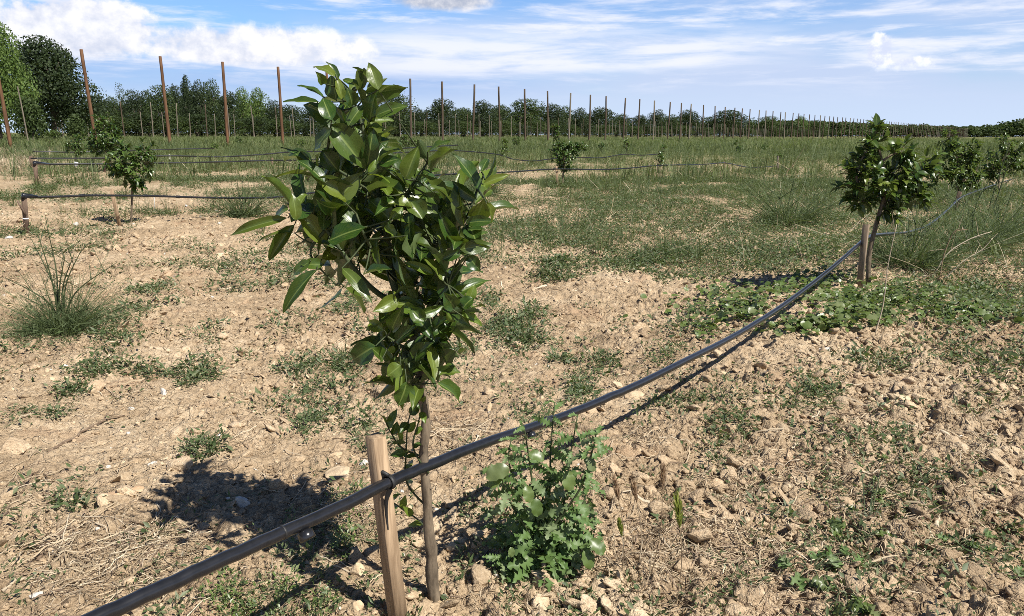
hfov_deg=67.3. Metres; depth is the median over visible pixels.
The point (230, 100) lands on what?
broadleaf tree
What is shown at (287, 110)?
broadleaf tree
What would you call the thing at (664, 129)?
broadleaf tree
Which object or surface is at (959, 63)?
sky
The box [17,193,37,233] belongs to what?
wooden stake
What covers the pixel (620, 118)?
broadleaf tree
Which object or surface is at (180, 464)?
soil clod
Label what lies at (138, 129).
broadleaf tree
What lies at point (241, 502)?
stone
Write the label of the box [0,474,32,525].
dry twig
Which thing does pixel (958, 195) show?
wooden stake
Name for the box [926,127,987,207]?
citrus tree
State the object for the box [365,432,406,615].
wooden stake
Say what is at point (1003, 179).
weed stalk
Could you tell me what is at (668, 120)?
tall pole
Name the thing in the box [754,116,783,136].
broadleaf tree
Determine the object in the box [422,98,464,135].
broadleaf tree
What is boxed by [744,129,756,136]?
broadleaf tree
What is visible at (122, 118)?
tall pole
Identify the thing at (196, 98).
broadleaf tree
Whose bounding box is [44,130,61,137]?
citrus tree
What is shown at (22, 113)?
tall pole
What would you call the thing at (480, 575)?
soil clods
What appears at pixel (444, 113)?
broadleaf tree
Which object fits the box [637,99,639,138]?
tall pole
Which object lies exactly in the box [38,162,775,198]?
irrigation pipe
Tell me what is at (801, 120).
broadleaf tree
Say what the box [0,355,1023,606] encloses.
dry sticks
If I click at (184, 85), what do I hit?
broadleaf tree
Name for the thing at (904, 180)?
citrus tree
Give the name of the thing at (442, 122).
tall pole
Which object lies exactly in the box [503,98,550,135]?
broadleaf tree
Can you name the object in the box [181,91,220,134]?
broadleaf tree
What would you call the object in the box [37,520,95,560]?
dry twig
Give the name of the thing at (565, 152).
citrus tree
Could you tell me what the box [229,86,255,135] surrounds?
broadleaf tree
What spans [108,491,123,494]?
stone
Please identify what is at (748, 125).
tall pole
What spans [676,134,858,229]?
fennel plant
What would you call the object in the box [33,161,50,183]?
wooden stake
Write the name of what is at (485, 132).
broadleaf tree
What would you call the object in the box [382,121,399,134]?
broadleaf tree
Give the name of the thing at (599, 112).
broadleaf tree
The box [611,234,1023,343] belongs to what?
bindweed mat
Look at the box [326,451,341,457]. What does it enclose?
soil clod
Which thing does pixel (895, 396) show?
stone
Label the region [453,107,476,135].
broadleaf tree
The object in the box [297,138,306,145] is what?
citrus tree
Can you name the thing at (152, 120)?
tall pole
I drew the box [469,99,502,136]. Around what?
broadleaf tree
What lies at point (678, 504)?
foxtail grass
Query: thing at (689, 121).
tall pole
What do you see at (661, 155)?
citrus tree
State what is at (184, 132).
bush
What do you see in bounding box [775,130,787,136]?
broadleaf tree
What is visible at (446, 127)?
broadleaf tree
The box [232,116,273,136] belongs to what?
broadleaf tree
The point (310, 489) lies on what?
soil clod
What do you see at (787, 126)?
broadleaf tree
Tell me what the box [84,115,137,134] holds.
broadleaf tree
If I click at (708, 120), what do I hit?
broadleaf tree
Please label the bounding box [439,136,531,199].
fennel plant
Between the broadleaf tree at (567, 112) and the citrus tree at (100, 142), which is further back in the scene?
the broadleaf tree at (567, 112)
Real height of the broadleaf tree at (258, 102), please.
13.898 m
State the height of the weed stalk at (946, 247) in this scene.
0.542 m
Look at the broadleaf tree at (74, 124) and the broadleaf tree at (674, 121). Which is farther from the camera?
the broadleaf tree at (674, 121)
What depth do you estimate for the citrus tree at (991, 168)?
13.89 m
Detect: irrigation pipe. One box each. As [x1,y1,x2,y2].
[30,145,457,158]
[32,148,213,152]
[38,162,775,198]
[50,150,656,164]
[81,179,1010,615]
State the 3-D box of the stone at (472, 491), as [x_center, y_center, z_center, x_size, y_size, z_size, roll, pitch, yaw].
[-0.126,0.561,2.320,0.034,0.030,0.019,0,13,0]
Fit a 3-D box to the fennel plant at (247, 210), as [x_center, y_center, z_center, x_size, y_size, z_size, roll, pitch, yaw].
[-3.931,-1.293,10.775,1.704,1.427,1.570,0,13,0]
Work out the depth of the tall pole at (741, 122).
164.52 m
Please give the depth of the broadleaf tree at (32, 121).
81.19 m
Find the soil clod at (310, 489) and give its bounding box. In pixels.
[307,486,312,495]
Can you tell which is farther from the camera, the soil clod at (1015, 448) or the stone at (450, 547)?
the soil clod at (1015, 448)
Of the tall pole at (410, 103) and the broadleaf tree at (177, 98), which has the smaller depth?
the tall pole at (410, 103)
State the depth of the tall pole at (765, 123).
177.92 m
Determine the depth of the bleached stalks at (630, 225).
8.12 m
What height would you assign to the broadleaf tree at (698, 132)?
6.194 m
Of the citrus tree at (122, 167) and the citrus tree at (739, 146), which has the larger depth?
the citrus tree at (739, 146)
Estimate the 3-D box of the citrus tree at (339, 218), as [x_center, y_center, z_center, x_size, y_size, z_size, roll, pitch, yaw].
[-0.291,0.118,1.755,0.615,1.287,0.458,0,13,0]
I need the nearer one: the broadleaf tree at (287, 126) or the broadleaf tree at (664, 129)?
the broadleaf tree at (287, 126)
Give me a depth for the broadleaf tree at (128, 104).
170.63 m
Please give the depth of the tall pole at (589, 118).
111.27 m
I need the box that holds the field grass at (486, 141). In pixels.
[0,133,1023,266]
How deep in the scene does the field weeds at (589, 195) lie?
9.27 m
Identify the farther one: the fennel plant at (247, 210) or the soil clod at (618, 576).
the fennel plant at (247, 210)
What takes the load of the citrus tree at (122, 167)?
on the ground at (34, 423)
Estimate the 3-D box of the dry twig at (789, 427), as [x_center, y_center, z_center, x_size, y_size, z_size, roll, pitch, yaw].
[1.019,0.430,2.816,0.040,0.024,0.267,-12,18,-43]
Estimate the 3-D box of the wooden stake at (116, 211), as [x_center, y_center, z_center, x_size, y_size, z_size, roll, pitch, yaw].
[-5.002,-1.232,9.722,0.109,0.543,0.038,0,13,0]
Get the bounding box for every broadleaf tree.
[0,21,41,139]
[1,34,109,139]
[13,95,49,139]
[42,108,96,135]
[62,113,88,138]
[84,95,116,133]
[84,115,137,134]
[103,95,122,133]
[114,84,129,135]
[114,112,175,136]
[117,89,149,135]
[137,90,161,135]
[140,84,179,136]
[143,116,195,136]
[163,83,187,133]
[174,113,223,136]
[180,75,197,135]
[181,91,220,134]
[184,79,212,136]
[198,78,223,134]
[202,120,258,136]
[208,96,241,135]
[212,90,242,135]
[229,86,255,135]
[231,105,273,135]
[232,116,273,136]
[242,87,270,136]
[255,118,302,136]
[261,100,288,135]
[265,107,303,135]
[274,104,304,136]
[285,123,323,136]
[289,107,321,135]
[378,94,417,136]
[379,95,415,135]
[382,120,419,136]
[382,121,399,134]
[408,107,428,135]
[409,121,440,136]
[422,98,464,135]
[425,119,460,136]
[427,104,456,135]
[445,121,484,136]
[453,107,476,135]
[468,123,498,136]
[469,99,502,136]
[471,110,498,135]
[488,104,516,135]
[491,107,518,134]
[493,120,518,136]
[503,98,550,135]
[508,123,533,136]
[522,119,551,136]
[528,106,546,135]
[539,103,566,136]
[541,120,568,136]
[557,105,577,136]
[561,125,583,136]
[567,107,592,136]
[577,123,597,136]
[585,106,618,136]
[590,113,615,135]
[591,125,616,136]
[608,125,631,136]
[610,113,631,135]
[625,126,645,136]
[631,114,654,136]
[639,124,657,136]
[647,109,666,136]
[656,126,672,136]
[661,114,682,136]
[664,125,684,136]
[675,109,707,136]
[678,125,694,136]
[690,127,707,136]
[696,127,716,136]
[697,116,716,134]
[707,110,756,136]
[711,124,728,136]
[725,123,741,136]
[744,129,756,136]
[745,119,762,136]
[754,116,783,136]
[756,129,773,136]
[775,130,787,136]
[780,122,799,136]
[782,129,799,136]
[796,115,810,136]
[803,128,815,136]
[807,120,829,134]
[811,130,823,136]
[829,129,837,136]
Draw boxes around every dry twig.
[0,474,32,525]
[1,572,53,591]
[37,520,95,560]
[47,415,124,452]
[442,528,496,542]
[760,416,827,433]
[934,515,940,526]
[940,429,1001,458]
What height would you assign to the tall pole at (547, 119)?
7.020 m
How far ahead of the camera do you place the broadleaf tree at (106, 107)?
161.36 m
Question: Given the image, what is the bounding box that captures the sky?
[0,0,1023,136]
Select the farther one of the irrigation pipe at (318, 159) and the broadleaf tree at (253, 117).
the broadleaf tree at (253, 117)
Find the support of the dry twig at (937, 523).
on the ground at (34, 423)
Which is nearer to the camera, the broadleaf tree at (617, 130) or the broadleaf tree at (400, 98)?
the broadleaf tree at (400, 98)
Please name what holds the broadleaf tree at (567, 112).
on the ground at (34, 423)
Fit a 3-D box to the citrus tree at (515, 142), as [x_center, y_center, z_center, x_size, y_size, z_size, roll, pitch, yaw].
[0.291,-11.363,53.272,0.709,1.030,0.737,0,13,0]
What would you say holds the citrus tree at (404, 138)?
on the ground at (34, 423)
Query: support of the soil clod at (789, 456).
on the ground at (34, 423)
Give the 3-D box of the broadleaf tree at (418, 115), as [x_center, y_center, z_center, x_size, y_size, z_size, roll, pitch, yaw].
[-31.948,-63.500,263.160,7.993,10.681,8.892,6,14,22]
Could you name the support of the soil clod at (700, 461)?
on the ground at (34, 423)
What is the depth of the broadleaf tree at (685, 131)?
414.69 m
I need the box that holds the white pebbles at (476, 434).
[2,198,1002,612]
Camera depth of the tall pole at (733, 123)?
160.87 m
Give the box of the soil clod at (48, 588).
[45,585,60,592]
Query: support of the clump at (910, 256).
on the ground at (34, 423)
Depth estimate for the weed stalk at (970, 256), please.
6.03 m
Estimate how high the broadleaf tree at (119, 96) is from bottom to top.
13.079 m
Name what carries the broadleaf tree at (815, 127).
on the ground at (34, 423)
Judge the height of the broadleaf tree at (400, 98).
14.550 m
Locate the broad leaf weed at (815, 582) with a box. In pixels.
[806,575,881,615]
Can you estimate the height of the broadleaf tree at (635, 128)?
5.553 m
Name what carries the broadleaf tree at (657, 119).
on the ground at (34, 423)
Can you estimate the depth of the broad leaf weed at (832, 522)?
2.12 m
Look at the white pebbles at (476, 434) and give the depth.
2.98 m
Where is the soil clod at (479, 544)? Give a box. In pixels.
[471,535,481,549]
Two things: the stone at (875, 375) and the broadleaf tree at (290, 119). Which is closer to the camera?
the stone at (875, 375)
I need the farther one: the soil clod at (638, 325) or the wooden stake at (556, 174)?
the wooden stake at (556, 174)
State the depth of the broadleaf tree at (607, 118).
387.71 m
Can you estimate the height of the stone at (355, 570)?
0.049 m
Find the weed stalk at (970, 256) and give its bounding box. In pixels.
[946,233,997,276]
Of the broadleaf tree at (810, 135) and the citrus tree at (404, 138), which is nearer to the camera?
the citrus tree at (404, 138)
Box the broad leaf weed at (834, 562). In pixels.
[775,544,869,591]
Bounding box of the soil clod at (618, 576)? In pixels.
[615,571,622,581]
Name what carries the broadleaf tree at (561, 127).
on the ground at (34, 423)
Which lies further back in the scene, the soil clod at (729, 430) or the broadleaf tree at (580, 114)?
the broadleaf tree at (580, 114)
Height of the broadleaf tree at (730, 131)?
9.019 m
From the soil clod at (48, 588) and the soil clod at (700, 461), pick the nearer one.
the soil clod at (48, 588)
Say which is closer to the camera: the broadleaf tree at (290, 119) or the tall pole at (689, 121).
the tall pole at (689, 121)
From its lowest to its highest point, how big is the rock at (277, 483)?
0.056 m
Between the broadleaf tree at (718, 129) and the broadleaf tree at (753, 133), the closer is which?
the broadleaf tree at (718, 129)
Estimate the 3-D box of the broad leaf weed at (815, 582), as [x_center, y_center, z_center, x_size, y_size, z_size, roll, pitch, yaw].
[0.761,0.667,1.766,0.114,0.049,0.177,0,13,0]
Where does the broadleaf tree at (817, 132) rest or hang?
on the ground at (34, 423)
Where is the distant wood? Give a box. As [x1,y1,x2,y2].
[763,118,1023,136]
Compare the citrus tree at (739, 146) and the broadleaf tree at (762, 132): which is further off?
the broadleaf tree at (762, 132)
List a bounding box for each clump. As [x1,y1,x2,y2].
[797,175,1023,284]
[893,171,1023,257]
[928,156,1023,242]
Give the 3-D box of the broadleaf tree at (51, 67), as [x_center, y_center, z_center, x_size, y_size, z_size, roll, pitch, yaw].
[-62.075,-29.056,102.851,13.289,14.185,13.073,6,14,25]
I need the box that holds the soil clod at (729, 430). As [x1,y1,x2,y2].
[723,423,736,433]
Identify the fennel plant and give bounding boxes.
[0,216,167,346]
[163,164,289,220]
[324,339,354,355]
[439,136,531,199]
[640,212,729,260]
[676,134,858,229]
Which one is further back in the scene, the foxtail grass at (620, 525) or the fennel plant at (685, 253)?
the fennel plant at (685, 253)
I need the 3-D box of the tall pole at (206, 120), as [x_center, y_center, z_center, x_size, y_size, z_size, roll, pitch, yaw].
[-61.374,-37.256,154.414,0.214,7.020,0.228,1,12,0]
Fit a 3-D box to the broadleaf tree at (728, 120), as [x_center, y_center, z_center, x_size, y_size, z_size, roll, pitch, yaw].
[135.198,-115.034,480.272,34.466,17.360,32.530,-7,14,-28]
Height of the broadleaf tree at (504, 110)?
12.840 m
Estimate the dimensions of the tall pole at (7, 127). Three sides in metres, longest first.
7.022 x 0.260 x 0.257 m
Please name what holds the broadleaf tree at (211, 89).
on the ground at (34, 423)
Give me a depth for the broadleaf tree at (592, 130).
327.55 m
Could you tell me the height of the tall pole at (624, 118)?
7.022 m
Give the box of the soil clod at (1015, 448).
[1010,446,1019,450]
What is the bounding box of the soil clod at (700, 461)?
[694,458,709,467]
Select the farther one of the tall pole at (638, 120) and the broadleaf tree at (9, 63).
the tall pole at (638, 120)
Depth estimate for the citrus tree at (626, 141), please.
31.98 m
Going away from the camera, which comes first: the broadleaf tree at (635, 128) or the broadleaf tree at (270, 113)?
the broadleaf tree at (270, 113)
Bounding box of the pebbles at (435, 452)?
[3,198,1015,615]
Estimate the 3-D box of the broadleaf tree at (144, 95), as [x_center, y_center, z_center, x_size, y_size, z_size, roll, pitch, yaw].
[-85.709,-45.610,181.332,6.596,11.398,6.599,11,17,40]
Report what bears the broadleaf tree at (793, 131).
on the ground at (34, 423)
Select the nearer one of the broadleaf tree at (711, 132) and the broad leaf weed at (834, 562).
the broad leaf weed at (834, 562)
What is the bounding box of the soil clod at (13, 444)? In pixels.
[0,436,31,453]
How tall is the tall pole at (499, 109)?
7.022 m
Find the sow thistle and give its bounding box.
[479,400,612,591]
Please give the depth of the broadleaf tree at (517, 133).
287.89 m
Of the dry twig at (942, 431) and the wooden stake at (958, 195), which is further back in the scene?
the wooden stake at (958, 195)
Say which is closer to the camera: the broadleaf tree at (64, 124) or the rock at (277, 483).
the rock at (277, 483)
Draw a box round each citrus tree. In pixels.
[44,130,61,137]
[64,131,86,160]
[85,111,123,160]
[102,137,158,221]
[209,142,218,149]
[230,62,518,601]
[234,136,241,143]
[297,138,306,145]
[397,134,416,147]
[499,138,509,158]
[512,136,520,144]
[547,121,588,182]
[623,137,629,157]
[655,144,667,172]
[733,140,743,153]
[831,113,954,284]
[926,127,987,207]
[978,132,1023,189]
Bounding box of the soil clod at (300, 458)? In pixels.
[292,456,305,461]
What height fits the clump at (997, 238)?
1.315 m
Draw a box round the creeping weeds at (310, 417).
[0,169,1023,615]
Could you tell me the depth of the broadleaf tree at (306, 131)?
205.75 m
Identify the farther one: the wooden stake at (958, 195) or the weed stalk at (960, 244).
the wooden stake at (958, 195)
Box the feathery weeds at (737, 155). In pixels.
[0,136,1023,284]
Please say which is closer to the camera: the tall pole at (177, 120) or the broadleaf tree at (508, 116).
the tall pole at (177, 120)
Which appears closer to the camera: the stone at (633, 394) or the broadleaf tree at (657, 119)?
the stone at (633, 394)
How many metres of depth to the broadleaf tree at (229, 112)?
211.49 m
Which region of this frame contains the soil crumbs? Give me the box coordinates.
[0,197,1023,615]
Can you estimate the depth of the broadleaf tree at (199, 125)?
180.23 m
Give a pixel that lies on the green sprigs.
(226, 598)
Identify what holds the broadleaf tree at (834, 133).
on the ground at (34, 423)
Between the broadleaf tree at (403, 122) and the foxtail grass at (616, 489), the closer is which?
the foxtail grass at (616, 489)
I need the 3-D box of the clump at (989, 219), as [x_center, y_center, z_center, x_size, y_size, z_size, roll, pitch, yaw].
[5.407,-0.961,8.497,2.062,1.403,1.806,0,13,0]
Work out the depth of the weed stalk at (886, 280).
4.04 m
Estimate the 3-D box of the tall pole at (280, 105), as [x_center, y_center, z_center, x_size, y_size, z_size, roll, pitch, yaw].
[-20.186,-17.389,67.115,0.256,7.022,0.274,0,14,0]
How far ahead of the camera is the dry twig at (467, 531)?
2.12 m
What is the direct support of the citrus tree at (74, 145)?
on the ground at (34, 423)
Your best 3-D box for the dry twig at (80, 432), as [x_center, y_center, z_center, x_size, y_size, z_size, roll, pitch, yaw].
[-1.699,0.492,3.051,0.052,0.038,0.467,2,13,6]
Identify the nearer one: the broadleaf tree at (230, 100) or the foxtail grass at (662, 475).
the foxtail grass at (662, 475)
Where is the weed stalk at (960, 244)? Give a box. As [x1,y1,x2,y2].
[932,217,989,277]
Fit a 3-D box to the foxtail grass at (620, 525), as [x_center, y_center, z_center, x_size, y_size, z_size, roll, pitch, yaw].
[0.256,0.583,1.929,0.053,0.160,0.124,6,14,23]
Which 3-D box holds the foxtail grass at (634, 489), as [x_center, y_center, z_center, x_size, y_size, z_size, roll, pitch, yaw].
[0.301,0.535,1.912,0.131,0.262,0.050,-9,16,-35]
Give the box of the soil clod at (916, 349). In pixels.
[914,345,922,354]
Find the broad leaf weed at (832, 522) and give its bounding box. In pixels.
[826,454,889,542]
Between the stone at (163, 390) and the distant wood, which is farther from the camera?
the distant wood
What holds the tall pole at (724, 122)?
on the ground at (34, 423)
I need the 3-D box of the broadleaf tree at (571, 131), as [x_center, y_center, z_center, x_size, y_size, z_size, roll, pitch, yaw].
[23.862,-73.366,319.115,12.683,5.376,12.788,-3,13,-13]
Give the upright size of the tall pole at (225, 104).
7.022 m
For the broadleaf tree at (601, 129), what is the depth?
339.14 m
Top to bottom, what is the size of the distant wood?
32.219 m
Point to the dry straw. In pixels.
(444, 435)
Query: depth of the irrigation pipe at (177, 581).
1.59 m
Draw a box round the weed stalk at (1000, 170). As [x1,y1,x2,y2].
[989,127,1022,208]
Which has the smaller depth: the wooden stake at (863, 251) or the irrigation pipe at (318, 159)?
the wooden stake at (863, 251)
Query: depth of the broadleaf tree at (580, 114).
322.80 m
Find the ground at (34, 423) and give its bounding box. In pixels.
[0,133,1023,615]
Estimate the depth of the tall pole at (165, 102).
58.30 m
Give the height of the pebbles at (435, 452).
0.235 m
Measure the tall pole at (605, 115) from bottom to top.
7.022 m
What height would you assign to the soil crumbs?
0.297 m
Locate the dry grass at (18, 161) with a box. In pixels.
[0,143,63,171]
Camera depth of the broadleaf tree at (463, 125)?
259.32 m
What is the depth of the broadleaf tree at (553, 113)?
310.94 m
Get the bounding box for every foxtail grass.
[604,515,623,564]
[610,475,624,570]
[611,480,642,565]
[649,462,685,574]
[669,491,698,606]
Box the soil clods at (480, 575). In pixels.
[0,209,1023,615]
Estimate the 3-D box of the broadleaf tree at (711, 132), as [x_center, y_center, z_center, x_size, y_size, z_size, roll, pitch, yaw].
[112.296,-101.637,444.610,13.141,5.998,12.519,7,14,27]
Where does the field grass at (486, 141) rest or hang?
on the ground at (34, 423)
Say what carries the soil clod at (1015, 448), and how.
on the ground at (34, 423)
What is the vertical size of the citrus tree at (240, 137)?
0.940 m
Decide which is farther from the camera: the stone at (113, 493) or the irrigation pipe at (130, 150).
the irrigation pipe at (130, 150)
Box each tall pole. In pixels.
[0,80,11,146]
[17,86,28,139]
[79,49,96,138]
[119,101,124,136]
[150,102,153,136]
[159,56,171,142]
[176,103,178,136]
[205,104,207,135]
[221,62,228,143]
[277,67,283,142]
[409,79,411,137]
[441,81,443,139]
[472,84,474,138]
[498,86,499,140]
[524,89,525,140]
[547,91,548,140]
[568,93,570,139]
[588,95,590,139]
[604,96,606,139]
[622,98,625,139]
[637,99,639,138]
[653,100,654,139]
[667,102,670,137]
[679,103,681,137]
[688,104,691,138]
[702,105,703,138]
[714,106,715,138]
[723,107,725,138]
[732,108,734,137]
[740,108,742,137]
[747,109,750,138]
[757,110,759,138]
[764,110,766,137]
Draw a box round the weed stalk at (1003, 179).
[993,153,1023,211]
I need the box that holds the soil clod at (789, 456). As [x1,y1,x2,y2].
[785,449,792,461]
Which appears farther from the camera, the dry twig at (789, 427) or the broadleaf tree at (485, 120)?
the broadleaf tree at (485, 120)
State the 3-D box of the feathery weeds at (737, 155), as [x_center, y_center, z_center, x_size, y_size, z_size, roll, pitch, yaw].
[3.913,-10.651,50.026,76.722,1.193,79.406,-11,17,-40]
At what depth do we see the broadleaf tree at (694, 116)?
434.12 m
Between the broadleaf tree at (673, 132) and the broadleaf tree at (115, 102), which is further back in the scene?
the broadleaf tree at (673, 132)
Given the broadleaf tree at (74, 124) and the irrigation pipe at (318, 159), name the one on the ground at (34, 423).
the broadleaf tree at (74, 124)
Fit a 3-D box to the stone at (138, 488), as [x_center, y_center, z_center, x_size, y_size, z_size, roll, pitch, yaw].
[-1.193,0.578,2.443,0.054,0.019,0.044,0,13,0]
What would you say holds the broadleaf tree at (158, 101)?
on the ground at (34, 423)
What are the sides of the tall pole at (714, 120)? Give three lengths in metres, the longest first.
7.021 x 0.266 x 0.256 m
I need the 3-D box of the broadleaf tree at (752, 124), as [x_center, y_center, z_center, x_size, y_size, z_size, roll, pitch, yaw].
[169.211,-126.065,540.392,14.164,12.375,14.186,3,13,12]
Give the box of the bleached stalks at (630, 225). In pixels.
[0,155,1023,302]
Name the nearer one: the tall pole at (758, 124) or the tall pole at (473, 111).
the tall pole at (473, 111)
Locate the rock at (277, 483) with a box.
[269,479,287,492]
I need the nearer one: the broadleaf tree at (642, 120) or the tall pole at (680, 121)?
the tall pole at (680, 121)
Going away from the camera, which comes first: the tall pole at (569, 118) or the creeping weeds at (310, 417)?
the creeping weeds at (310, 417)
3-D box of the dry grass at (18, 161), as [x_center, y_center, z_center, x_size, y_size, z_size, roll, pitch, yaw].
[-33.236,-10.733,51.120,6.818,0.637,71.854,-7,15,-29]
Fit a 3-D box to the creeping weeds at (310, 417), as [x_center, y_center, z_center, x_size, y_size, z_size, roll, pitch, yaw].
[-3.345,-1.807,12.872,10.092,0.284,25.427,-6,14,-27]
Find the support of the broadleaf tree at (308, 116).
on the ground at (34, 423)
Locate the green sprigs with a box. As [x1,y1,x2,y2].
[196,465,399,615]
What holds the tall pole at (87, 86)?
on the ground at (34, 423)
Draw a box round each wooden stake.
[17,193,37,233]
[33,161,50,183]
[110,189,121,225]
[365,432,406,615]
[555,166,557,184]
[856,224,869,287]
[953,191,961,213]
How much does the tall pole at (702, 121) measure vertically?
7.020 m
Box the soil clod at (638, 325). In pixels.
[631,322,648,330]
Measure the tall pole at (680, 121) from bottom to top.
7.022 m
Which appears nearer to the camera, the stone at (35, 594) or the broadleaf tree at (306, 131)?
the stone at (35, 594)
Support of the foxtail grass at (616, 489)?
on the ground at (34, 423)
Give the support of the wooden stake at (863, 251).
on the ground at (34, 423)
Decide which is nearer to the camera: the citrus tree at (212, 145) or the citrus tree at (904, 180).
the citrus tree at (904, 180)
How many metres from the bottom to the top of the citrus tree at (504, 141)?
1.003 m
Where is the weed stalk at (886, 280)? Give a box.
[875,215,904,332]
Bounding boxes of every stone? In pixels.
[29,591,43,598]
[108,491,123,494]
[131,486,143,491]
[160,388,166,394]
[235,496,249,507]
[325,466,349,481]
[349,600,363,610]
[350,563,365,577]
[445,537,461,551]
[465,488,475,496]
[486,402,491,410]
[622,391,643,398]
[870,372,880,377]
[886,393,910,400]
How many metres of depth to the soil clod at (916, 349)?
3.84 m
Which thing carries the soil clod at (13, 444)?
on the ground at (34, 423)
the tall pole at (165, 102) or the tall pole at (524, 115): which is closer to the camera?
the tall pole at (165, 102)
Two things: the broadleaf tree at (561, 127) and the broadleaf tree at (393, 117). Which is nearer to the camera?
the broadleaf tree at (393, 117)
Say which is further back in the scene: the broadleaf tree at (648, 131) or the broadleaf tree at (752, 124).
the broadleaf tree at (752, 124)
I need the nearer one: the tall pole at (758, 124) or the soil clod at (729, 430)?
the soil clod at (729, 430)
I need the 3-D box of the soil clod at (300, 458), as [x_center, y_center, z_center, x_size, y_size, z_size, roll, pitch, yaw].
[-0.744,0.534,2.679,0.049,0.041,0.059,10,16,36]
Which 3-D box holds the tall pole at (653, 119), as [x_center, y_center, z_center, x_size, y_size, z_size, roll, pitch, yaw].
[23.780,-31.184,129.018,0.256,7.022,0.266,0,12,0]
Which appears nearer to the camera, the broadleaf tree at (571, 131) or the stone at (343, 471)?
the stone at (343, 471)
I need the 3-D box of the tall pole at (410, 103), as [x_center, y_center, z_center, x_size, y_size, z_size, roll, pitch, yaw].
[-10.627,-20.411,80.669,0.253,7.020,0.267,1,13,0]
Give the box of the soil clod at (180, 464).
[167,456,193,471]
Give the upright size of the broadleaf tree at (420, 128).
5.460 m
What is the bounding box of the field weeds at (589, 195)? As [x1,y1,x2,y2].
[0,146,1023,381]
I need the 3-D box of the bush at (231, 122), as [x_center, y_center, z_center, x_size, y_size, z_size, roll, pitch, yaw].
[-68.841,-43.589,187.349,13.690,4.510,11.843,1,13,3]
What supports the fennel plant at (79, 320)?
on the ground at (34, 423)
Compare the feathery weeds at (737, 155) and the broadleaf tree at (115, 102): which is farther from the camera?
the broadleaf tree at (115, 102)
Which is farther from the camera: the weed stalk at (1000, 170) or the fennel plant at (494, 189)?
the fennel plant at (494, 189)
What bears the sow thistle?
on the ground at (34, 423)
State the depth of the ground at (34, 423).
3.15 m
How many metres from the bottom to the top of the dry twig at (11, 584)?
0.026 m
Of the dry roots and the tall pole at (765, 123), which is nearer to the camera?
the dry roots
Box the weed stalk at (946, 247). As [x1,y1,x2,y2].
[931,216,966,277]
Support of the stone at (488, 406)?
on the ground at (34, 423)
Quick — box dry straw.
[0,223,1023,615]
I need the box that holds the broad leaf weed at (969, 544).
[935,530,1023,576]
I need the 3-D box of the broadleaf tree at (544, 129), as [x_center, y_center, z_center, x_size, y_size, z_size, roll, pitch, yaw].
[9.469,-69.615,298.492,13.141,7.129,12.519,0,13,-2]
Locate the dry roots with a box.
[0,227,1023,615]
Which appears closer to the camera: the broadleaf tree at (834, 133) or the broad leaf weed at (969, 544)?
the broad leaf weed at (969, 544)
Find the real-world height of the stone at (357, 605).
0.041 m
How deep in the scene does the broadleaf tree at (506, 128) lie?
277.50 m
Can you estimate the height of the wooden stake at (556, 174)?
0.518 m
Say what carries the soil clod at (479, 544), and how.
on the ground at (34, 423)
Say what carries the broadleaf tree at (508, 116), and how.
on the ground at (34, 423)
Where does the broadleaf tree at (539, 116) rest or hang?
on the ground at (34, 423)

